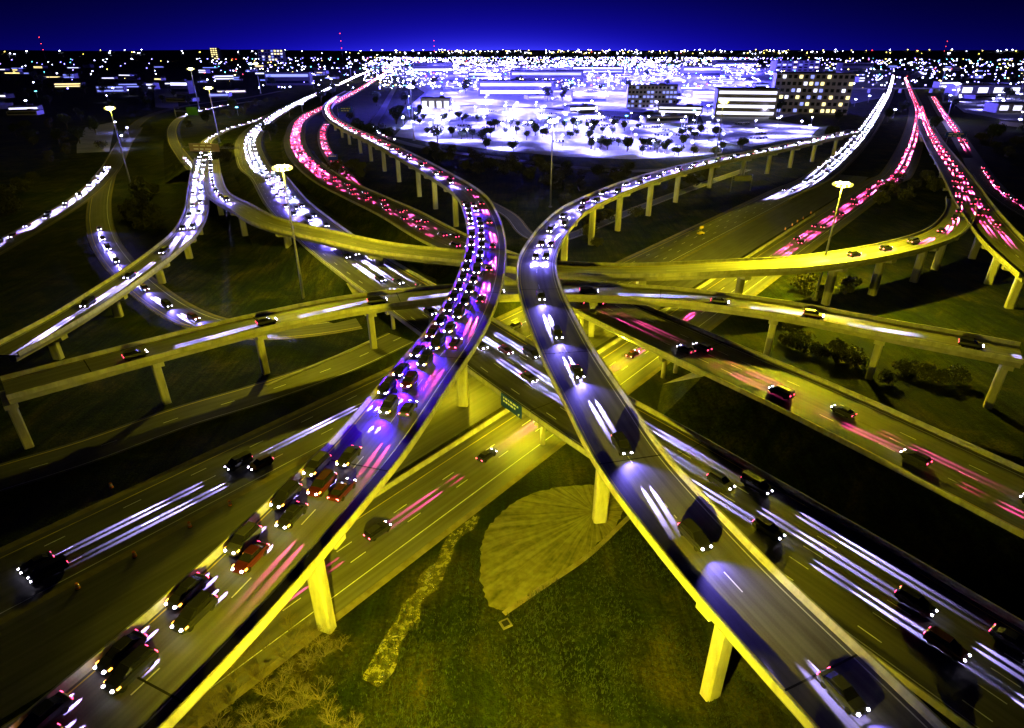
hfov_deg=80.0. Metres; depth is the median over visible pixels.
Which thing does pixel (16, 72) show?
building
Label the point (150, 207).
bush
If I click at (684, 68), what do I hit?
window
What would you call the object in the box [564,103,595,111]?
building
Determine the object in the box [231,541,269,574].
car
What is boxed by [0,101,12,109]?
building
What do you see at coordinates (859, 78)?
building
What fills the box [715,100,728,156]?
mast light
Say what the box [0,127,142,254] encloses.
slip road
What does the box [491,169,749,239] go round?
service road
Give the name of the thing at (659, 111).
window
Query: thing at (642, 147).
tree
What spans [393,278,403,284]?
car
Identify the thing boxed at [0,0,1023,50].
sky
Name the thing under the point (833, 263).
flyover bridge
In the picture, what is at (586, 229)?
bush
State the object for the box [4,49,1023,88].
city lights
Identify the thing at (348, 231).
concrete barrier
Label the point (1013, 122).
building
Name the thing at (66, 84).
building
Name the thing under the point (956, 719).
concrete barrier
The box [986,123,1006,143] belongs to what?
tree
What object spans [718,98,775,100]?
window
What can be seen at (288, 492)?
car
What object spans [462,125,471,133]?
tree
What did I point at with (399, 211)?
van
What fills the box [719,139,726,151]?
tree
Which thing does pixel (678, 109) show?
building
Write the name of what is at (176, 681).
flyover bridge
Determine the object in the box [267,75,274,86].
tree
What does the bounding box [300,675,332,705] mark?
bare bush
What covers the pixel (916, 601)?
car
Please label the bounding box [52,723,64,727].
car
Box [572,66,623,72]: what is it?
warehouse
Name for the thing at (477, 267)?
van
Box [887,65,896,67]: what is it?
building
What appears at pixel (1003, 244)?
flyover bridge
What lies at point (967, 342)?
car
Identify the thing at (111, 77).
building
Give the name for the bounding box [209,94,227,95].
window
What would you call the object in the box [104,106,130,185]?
mast light
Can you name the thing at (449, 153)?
bush
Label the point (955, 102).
tree
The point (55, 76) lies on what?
building
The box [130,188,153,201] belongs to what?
bush
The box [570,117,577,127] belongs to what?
tree
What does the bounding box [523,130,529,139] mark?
tree
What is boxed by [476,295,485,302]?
car
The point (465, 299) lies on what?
car
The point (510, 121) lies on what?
tree
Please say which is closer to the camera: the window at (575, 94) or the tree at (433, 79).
the window at (575, 94)
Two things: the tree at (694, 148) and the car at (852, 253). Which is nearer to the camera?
the car at (852, 253)
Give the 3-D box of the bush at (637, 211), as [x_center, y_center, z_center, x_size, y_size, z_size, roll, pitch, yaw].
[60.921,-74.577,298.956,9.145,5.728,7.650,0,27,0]
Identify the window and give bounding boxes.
[7,112,35,113]
[9,107,36,109]
[166,99,184,100]
[170,83,186,84]
[172,89,187,91]
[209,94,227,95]
[266,74,307,76]
[267,80,308,82]
[414,64,451,65]
[414,69,451,70]
[422,101,426,107]
[429,101,433,107]
[444,101,448,107]
[469,74,500,74]
[470,77,500,78]
[480,83,550,85]
[480,90,544,93]
[512,73,580,74]
[512,78,580,80]
[570,107,594,109]
[573,68,622,68]
[573,93,605,95]
[573,99,605,100]
[583,71,621,71]
[647,118,686,120]
[659,107,700,108]
[659,111,700,112]
[681,87,701,88]
[683,73,719,74]
[684,68,720,69]
[717,64,754,64]
[717,111,773,114]
[718,61,755,61]
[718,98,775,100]
[718,105,774,107]
[719,91,776,93]
[842,68,871,69]
[843,64,872,65]
[962,87,972,92]
[976,96,995,97]
[977,87,988,92]
[993,88,1002,92]
[999,106,1008,109]
[1013,106,1021,109]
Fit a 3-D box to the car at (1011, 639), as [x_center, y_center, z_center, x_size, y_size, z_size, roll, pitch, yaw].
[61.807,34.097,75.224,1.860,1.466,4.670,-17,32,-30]
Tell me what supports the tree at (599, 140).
on the car park at (576, 145)
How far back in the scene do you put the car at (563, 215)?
221.93 m
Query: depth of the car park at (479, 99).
1020.37 m
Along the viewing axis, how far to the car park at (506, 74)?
2375.86 m
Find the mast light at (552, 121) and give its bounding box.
[547,119,558,206]
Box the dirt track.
[363,515,479,685]
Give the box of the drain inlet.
[499,618,512,629]
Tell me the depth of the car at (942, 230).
216.54 m
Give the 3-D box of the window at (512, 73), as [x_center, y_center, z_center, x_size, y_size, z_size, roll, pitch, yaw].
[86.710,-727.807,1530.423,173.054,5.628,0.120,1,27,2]
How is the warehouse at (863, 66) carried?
on the city ground at (616, 97)
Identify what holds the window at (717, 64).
in the warehouse at (742, 62)
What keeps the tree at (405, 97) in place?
on the ground at (58, 266)
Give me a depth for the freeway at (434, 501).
115.57 m
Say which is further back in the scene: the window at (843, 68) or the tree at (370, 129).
the window at (843, 68)
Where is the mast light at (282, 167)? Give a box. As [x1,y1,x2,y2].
[272,164,304,298]
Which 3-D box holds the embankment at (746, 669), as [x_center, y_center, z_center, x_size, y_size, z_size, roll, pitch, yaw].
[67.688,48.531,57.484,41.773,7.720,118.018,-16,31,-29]
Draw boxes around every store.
[420,96,451,111]
[944,83,1023,95]
[983,102,1023,112]
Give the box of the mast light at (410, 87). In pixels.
[406,86,414,140]
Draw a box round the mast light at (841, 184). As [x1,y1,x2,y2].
[812,181,853,300]
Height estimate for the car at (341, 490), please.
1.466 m
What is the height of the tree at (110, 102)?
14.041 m
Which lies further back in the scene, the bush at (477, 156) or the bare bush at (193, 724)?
the bush at (477, 156)
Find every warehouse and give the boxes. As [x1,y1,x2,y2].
[169,79,194,93]
[264,71,312,85]
[413,62,452,71]
[468,71,503,79]
[478,79,553,95]
[510,70,582,82]
[571,90,606,102]
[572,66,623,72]
[680,66,721,76]
[711,59,757,65]
[835,62,873,70]
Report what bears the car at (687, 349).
on the freeway bridge at (662, 335)
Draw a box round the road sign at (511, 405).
[501,392,521,418]
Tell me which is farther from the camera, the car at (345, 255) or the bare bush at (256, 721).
the car at (345, 255)
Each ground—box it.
[0,58,1023,727]
[402,61,926,117]
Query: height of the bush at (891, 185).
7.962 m
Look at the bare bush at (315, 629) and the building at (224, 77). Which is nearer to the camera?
the bare bush at (315, 629)
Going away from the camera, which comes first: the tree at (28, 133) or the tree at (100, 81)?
the tree at (28, 133)
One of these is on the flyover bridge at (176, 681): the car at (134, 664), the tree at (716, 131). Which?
the car at (134, 664)
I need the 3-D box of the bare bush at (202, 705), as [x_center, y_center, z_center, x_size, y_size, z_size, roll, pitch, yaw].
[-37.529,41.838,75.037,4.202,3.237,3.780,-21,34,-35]
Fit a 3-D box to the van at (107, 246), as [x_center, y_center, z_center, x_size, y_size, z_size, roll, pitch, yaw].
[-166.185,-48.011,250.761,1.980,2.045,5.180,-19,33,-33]
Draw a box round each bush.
[0,184,17,202]
[0,196,23,214]
[9,177,34,191]
[23,171,40,182]
[93,140,107,148]
[117,199,136,217]
[122,208,143,220]
[127,180,139,191]
[130,176,146,186]
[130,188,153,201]
[130,198,149,209]
[131,216,148,229]
[133,203,161,217]
[141,209,164,228]
[145,182,159,193]
[172,163,190,174]
[174,708,193,727]
[176,716,200,727]
[182,120,193,127]
[182,696,208,719]
[191,682,221,722]
[193,698,230,727]
[196,685,227,719]
[198,706,231,727]
[199,680,225,706]
[210,679,248,710]
[211,150,226,161]
[218,719,236,727]
[219,143,233,157]
[221,651,245,680]
[221,656,254,686]
[225,109,234,116]
[233,701,263,727]
[237,713,272,727]
[238,106,247,114]
[240,654,259,677]
[243,639,259,663]
[246,660,273,683]
[250,635,272,651]
[251,667,274,698]
[256,708,287,727]
[263,686,289,706]
[267,696,291,726]
[269,636,299,669]
[272,666,291,688]
[278,657,294,675]
[279,605,298,630]
[281,621,305,649]
[284,675,309,693]
[286,686,312,713]
[288,692,306,713]
[291,629,315,651]
[295,654,313,672]
[296,645,320,666]
[300,620,320,639]
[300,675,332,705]
[304,625,336,648]
[310,637,335,664]
[316,694,344,724]
[317,642,334,654]
[326,159,345,172]
[334,635,350,650]
[338,168,351,177]
[343,708,364,727]
[346,112,352,118]
[346,158,359,169]
[354,161,367,177]
[420,146,430,154]
[428,141,439,150]
[431,149,446,161]
[445,144,456,159]
[467,147,475,157]
[472,152,484,163]
[496,160,511,175]
[505,152,520,164]
[509,162,524,173]
[522,166,535,178]
[532,156,544,168]
[538,161,553,174]
[538,174,550,185]
[545,172,564,189]
[554,168,567,180]
[557,193,570,204]
[560,161,572,175]
[579,222,597,237]
[581,216,588,228]
[589,211,605,222]
[590,237,605,246]
[591,164,604,174]
[603,208,615,219]
[606,167,621,180]
[619,162,635,176]
[627,205,644,216]
[641,188,656,199]
[667,180,683,190]
[682,172,700,185]
[701,168,717,178]
[778,332,795,347]
[781,322,806,337]
[789,330,816,353]
[790,273,818,296]
[811,342,829,356]
[814,285,824,298]
[821,337,856,362]
[834,275,862,293]
[843,346,869,366]
[869,191,890,204]
[876,180,901,193]
[877,368,901,385]
[890,172,906,182]
[892,357,920,378]
[897,187,916,199]
[907,179,921,188]
[911,361,938,379]
[920,170,935,180]
[925,175,945,191]
[929,367,955,384]
[947,363,972,383]
[974,132,988,139]
[1003,145,1017,157]
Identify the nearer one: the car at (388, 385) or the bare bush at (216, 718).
the bare bush at (216, 718)
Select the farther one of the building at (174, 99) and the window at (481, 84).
the window at (481, 84)
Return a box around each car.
[8,233,16,238]
[17,551,53,574]
[17,690,72,727]
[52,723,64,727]
[93,629,146,675]
[101,643,158,695]
[112,257,119,263]
[122,349,147,360]
[123,271,135,279]
[140,283,149,291]
[164,572,208,609]
[170,590,217,634]
[179,224,185,230]
[186,312,199,321]
[224,521,261,556]
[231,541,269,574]
[248,453,273,471]
[255,316,276,326]
[269,480,301,509]
[275,501,307,529]
[302,451,330,477]
[307,468,336,497]
[327,478,355,502]
[336,445,361,467]
[342,252,350,259]
[363,521,391,541]
[375,274,385,282]
[377,376,396,395]
[379,394,398,414]
[392,363,409,376]
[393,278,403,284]
[398,400,417,416]
[400,370,418,388]
[410,345,425,357]
[413,218,419,222]
[416,350,433,366]
[424,307,436,315]
[425,324,439,338]
[435,315,446,325]
[443,300,454,312]
[443,322,455,333]
[448,338,462,349]
[449,289,459,301]
[450,233,458,238]
[454,282,463,290]
[458,273,466,280]
[460,294,470,306]
[462,261,470,271]
[465,282,474,293]
[466,208,471,214]
[468,219,473,224]
[468,239,474,245]
[468,246,474,252]
[469,275,477,283]
[475,256,482,265]
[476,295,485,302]
[476,448,496,462]
[477,220,483,227]
[477,248,483,256]
[478,233,484,240]
[478,240,484,247]
[478,341,487,349]
[485,264,492,271]
[486,218,491,224]
[490,243,495,248]
[498,345,513,354]
[509,321,521,329]
[520,371,537,382]
[532,252,538,259]
[536,289,545,301]
[538,238,545,246]
[543,251,549,259]
[547,240,554,246]
[551,325,563,339]
[560,212,566,217]
[570,364,584,378]
[577,205,584,211]
[592,197,600,202]
[611,431,632,455]
[614,188,621,193]
[626,350,638,358]
[677,345,694,353]
[677,518,711,552]
[692,342,711,352]
[707,469,735,491]
[710,297,728,304]
[752,515,785,540]
[803,308,823,318]
[817,667,869,717]
[831,405,856,417]
[847,250,861,256]
[879,244,892,251]
[894,585,937,617]
[900,449,931,466]
[923,625,970,663]
[937,227,945,233]
[958,337,983,349]
[976,212,982,216]
[989,624,1023,656]
[992,221,1000,226]
[1019,493,1023,503]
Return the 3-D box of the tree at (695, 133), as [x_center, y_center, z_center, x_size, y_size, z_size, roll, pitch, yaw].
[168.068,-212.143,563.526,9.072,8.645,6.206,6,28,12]
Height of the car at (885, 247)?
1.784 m
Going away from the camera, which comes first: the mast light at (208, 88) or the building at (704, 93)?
the mast light at (208, 88)
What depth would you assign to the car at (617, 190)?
260.19 m
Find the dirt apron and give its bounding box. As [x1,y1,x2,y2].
[479,484,623,609]
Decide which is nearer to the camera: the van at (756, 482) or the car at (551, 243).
the van at (756, 482)
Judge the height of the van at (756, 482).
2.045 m
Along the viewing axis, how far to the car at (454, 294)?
144.83 m
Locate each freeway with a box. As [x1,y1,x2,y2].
[0,75,896,624]
[0,77,925,727]
[234,62,405,281]
[283,61,466,249]
[710,355,1023,530]
[776,521,1023,727]
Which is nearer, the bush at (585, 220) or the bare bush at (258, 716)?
the bare bush at (258, 716)
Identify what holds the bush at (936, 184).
on the ground at (58, 266)
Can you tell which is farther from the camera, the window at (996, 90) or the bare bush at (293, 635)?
the window at (996, 90)
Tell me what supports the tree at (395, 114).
on the ground at (58, 266)
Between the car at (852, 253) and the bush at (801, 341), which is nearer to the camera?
the bush at (801, 341)
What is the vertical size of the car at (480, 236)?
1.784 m
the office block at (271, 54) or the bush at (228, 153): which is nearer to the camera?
the bush at (228, 153)
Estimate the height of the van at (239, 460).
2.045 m
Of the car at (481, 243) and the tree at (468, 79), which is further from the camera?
the tree at (468, 79)
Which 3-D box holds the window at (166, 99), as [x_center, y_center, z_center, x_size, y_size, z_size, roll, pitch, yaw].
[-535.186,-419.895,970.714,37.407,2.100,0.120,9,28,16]
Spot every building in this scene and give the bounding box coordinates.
[0,92,14,97]
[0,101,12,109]
[4,71,23,73]
[5,108,43,114]
[7,104,42,109]
[33,65,47,67]
[44,75,62,77]
[54,81,85,87]
[63,73,78,77]
[82,64,93,67]
[95,84,127,92]
[101,76,117,78]
[118,73,133,75]
[118,77,140,79]
[118,82,145,87]
[146,82,159,88]
[154,77,165,80]
[165,96,199,101]
[198,69,210,72]
[208,91,231,96]
[214,74,233,79]
[216,88,245,92]
[325,76,338,78]
[458,83,475,87]
[493,67,503,69]
[524,93,543,99]
[553,88,561,92]
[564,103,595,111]
[615,73,630,76]
[640,113,688,123]
[647,68,661,70]
[658,104,702,113]
[666,75,679,77]
[677,94,687,99]
[680,85,703,89]
[690,89,714,98]
[700,101,713,106]
[708,78,721,83]
[713,77,734,82]
[733,71,743,73]
[751,82,768,87]
[854,76,864,81]
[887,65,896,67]
[932,80,958,87]
[947,67,959,70]
[963,93,997,98]
[969,74,983,78]
[999,119,1022,126]
[1001,81,1023,84]
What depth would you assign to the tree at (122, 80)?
1374.13 m
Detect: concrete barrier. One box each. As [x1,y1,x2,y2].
[2,213,814,727]
[240,169,347,281]
[279,171,406,269]
[294,164,435,246]
[322,162,466,236]
[704,372,1023,538]
[755,351,1023,473]
[788,123,879,199]
[839,515,1023,629]
[863,646,973,727]
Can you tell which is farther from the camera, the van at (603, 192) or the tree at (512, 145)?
the tree at (512, 145)
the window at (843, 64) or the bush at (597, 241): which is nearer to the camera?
the bush at (597, 241)
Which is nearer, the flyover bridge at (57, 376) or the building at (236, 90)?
the flyover bridge at (57, 376)
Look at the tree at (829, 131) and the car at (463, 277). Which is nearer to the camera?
the car at (463, 277)
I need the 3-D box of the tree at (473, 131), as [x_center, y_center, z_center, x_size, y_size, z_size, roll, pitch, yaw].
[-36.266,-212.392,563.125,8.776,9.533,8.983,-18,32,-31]
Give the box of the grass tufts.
[260,518,801,727]
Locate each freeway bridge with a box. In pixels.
[348,268,840,564]
[504,250,755,377]
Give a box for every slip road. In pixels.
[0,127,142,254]
[86,91,362,339]
[167,100,260,169]
[201,104,294,143]
[317,122,354,177]
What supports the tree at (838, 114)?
on the ground at (58, 266)
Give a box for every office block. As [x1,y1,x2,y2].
[257,49,286,60]
[769,60,819,71]
[771,71,856,114]
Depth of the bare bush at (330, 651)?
82.11 m
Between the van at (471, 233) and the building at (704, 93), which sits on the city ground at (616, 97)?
the building at (704, 93)
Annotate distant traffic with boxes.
[76,71,1017,200]
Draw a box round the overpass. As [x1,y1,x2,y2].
[853,88,944,92]
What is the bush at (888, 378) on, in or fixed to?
on the ground at (58, 266)
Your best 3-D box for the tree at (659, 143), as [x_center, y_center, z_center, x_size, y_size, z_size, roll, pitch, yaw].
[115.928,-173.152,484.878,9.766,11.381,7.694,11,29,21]
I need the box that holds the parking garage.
[712,86,779,117]
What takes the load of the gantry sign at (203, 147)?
on the ground at (58, 266)
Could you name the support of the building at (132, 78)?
on the ground at (58, 266)
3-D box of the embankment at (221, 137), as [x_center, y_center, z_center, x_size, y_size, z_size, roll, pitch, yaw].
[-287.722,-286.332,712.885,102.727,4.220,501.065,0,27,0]
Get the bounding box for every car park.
[77,122,114,152]
[154,89,178,108]
[361,64,451,80]
[395,105,722,158]
[430,95,543,102]
[478,68,594,80]
[685,119,818,145]
[700,113,768,123]
[948,82,1023,119]
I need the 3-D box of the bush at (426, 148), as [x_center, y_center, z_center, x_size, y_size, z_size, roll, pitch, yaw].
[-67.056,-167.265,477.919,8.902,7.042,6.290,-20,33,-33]
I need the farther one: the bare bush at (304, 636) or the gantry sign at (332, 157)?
the gantry sign at (332, 157)
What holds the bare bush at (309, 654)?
on the ground at (58, 266)
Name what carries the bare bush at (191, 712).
on the ground at (58, 266)
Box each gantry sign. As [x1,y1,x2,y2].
[174,107,197,117]
[180,143,242,163]
[328,154,337,159]
[337,107,354,117]
[730,175,752,191]
[945,132,966,143]
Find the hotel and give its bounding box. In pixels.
[626,83,677,108]
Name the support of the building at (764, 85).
on the city ground at (616, 97)
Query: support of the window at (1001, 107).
in the store at (1005, 107)
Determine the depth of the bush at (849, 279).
203.59 m
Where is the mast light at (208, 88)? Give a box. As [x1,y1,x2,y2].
[204,87,220,142]
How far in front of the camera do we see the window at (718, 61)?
3141.86 m
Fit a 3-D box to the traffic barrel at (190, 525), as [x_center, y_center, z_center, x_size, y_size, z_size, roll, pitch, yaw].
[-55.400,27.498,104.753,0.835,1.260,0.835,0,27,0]
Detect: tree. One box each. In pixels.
[20,129,38,143]
[46,81,54,90]
[56,77,63,81]
[56,114,72,128]
[64,71,73,79]
[66,126,84,143]
[80,83,87,91]
[86,115,98,134]
[97,78,103,84]
[97,85,107,94]
[106,99,113,106]
[118,76,127,82]
[139,85,148,96]
[182,95,192,105]
[194,81,203,91]
[199,109,210,125]
[227,99,237,112]
[259,117,278,139]
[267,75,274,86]
[314,89,326,102]
[329,80,339,87]
[351,120,364,130]
[363,122,377,134]
[370,91,380,96]
[372,96,378,105]
[376,123,393,140]
[388,107,402,123]
[401,90,408,103]
[410,78,416,85]
[429,124,444,141]
[430,74,438,82]
[440,113,448,121]
[447,126,456,136]
[456,127,465,139]
[462,83,470,93]
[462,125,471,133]
[464,77,471,82]
[468,129,475,138]
[476,126,486,136]
[480,135,490,149]
[486,127,495,136]
[490,118,498,129]
[506,118,513,127]
[509,140,518,151]
[512,126,520,133]
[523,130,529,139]
[531,122,539,131]
[542,87,551,100]
[542,125,551,133]
[559,86,569,96]
[559,91,565,100]
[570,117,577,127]
[574,120,581,125]
[585,127,593,136]
[586,134,595,148]
[591,119,598,129]
[596,137,603,147]
[602,137,614,149]
[610,116,620,127]
[615,137,621,145]
[620,120,629,130]
[622,77,631,88]
[622,138,633,151]
[638,143,648,154]
[639,137,646,144]
[643,111,653,114]
[646,137,655,149]
[653,139,663,152]
[661,143,668,152]
[663,138,672,149]
[674,145,685,155]
[678,125,688,133]
[679,134,689,145]
[689,129,698,135]
[690,144,699,155]
[695,124,705,135]
[709,146,721,156]
[714,127,721,138]
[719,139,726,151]
[736,139,746,148]
[737,137,748,149]
[776,99,784,114]
[824,126,839,142]
[834,108,847,121]
[884,108,894,121]
[897,101,908,112]
[906,70,916,76]
[929,116,943,127]
[940,93,948,100]
[950,98,961,107]
[965,76,972,82]
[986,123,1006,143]
[1002,87,1013,98]
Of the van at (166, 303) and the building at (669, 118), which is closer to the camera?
the van at (166, 303)
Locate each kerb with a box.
[265,340,369,385]
[502,516,629,615]
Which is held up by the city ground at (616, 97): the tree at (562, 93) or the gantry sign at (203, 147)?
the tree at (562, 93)
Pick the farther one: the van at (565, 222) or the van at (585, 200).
the van at (585, 200)
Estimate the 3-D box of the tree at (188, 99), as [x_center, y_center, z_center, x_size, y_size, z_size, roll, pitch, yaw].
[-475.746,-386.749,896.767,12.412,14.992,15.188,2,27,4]
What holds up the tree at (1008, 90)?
on the car park at (974, 106)
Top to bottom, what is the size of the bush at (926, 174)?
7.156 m
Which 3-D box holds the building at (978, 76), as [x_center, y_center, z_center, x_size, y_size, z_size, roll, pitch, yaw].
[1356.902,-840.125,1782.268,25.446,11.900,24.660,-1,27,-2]
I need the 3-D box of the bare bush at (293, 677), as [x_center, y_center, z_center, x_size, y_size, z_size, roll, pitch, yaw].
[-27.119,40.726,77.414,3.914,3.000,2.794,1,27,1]
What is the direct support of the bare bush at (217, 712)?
on the ground at (58, 266)
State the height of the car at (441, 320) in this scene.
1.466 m
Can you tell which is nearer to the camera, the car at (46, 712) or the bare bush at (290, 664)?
the car at (46, 712)
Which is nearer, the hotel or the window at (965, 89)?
the hotel
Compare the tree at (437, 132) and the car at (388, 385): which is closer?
the car at (388, 385)
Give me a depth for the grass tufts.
81.61 m
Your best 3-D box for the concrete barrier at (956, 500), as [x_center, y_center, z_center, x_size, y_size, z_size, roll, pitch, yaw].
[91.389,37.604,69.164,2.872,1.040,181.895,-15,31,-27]
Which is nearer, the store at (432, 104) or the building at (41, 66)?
the store at (432, 104)
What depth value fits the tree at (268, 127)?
550.86 m
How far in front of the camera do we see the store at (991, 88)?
1096.18 m
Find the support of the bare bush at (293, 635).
on the ground at (58, 266)
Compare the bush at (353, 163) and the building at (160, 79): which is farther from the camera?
the building at (160, 79)
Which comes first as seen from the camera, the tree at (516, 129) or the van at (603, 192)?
the van at (603, 192)
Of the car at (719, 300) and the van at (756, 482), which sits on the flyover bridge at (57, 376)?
the car at (719, 300)
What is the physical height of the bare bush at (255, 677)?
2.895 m
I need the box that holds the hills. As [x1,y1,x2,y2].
[0,49,1023,59]
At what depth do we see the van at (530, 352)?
145.42 m
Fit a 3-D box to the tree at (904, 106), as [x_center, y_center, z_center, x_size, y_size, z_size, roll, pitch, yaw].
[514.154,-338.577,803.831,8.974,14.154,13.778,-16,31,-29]
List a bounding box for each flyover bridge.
[0,158,209,361]
[0,281,1023,448]
[6,91,506,727]
[201,158,976,305]
[516,131,949,727]
[917,119,1023,308]
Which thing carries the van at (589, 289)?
on the flyover bridge at (57, 376)
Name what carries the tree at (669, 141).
on the car park at (576, 145)
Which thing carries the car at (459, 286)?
on the flyover bridge at (176, 681)
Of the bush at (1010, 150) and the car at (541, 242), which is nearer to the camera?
the car at (541, 242)
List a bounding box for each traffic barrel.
[75,582,81,590]
[132,551,137,557]
[187,521,192,528]
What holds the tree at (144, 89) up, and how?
on the ground at (58, 266)
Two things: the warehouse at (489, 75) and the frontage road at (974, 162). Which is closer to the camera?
the frontage road at (974, 162)
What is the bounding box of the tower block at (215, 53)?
[210,48,220,58]
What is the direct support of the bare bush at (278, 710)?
on the ground at (58, 266)
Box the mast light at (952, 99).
[945,83,960,120]
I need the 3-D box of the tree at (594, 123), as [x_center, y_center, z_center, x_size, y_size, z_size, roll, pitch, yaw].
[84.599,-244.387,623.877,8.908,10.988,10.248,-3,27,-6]
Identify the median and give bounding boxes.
[0,174,867,719]
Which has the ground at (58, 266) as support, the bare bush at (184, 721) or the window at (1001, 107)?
the bare bush at (184, 721)
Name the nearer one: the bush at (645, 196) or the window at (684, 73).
the bush at (645, 196)
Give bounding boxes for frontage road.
[0,333,413,491]
[370,78,854,171]
[928,96,1023,217]
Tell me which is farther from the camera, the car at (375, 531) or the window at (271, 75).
the window at (271, 75)
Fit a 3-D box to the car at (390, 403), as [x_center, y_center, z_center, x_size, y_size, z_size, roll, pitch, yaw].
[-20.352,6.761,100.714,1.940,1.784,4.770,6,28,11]
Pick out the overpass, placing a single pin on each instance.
(900, 90)
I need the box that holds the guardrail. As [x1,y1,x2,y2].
[86,233,254,339]
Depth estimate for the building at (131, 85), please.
1335.82 m
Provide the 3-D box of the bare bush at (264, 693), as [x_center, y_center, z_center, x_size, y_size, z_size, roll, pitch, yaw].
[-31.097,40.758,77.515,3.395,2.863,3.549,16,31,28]
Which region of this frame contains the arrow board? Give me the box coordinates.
[697,225,704,234]
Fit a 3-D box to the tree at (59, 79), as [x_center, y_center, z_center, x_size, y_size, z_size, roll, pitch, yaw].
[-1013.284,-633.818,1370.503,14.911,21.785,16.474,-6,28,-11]
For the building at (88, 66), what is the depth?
2891.91 m
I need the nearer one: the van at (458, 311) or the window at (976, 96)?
the van at (458, 311)
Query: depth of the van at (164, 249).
215.52 m
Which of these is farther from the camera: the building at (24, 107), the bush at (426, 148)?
the building at (24, 107)
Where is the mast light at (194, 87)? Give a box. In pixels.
[187,68,200,109]
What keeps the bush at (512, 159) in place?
on the ground at (58, 266)
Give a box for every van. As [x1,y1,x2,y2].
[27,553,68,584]
[42,213,49,219]
[80,296,95,307]
[104,243,110,250]
[159,245,169,254]
[160,298,172,308]
[190,222,196,228]
[222,195,229,201]
[224,450,252,471]
[305,215,311,221]
[367,295,386,304]
[396,208,402,213]
[430,332,445,350]
[438,231,446,237]
[447,178,452,183]
[449,241,459,248]
[452,303,464,318]
[464,202,469,209]
[465,251,472,262]
[469,229,474,238]
[473,262,481,274]
[523,344,539,359]
[547,224,554,232]
[561,218,568,226]
[580,197,589,204]
[580,285,598,294]
[599,189,607,195]
[740,470,772,495]
[768,384,794,399]
[907,237,919,244]
[951,215,958,221]
[969,200,975,205]
[981,205,989,211]
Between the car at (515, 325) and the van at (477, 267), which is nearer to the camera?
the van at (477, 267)
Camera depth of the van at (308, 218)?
265.80 m
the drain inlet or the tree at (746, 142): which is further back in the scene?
the tree at (746, 142)
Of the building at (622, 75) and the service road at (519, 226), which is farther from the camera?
the building at (622, 75)
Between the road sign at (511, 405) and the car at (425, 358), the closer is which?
the car at (425, 358)
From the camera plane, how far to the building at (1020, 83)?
1405.74 m
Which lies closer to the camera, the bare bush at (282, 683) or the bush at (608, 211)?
the bare bush at (282, 683)
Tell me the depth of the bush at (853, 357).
156.79 m
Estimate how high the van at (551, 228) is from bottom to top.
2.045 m
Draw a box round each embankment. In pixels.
[163,100,262,182]
[199,115,264,149]
[230,98,435,322]
[281,115,466,284]
[657,373,1023,620]
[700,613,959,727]
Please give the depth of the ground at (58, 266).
173.84 m
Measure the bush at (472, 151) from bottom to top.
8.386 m
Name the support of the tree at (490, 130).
on the car park at (576, 145)
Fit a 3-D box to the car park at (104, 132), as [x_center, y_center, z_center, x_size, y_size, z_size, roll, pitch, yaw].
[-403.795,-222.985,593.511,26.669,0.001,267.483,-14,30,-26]

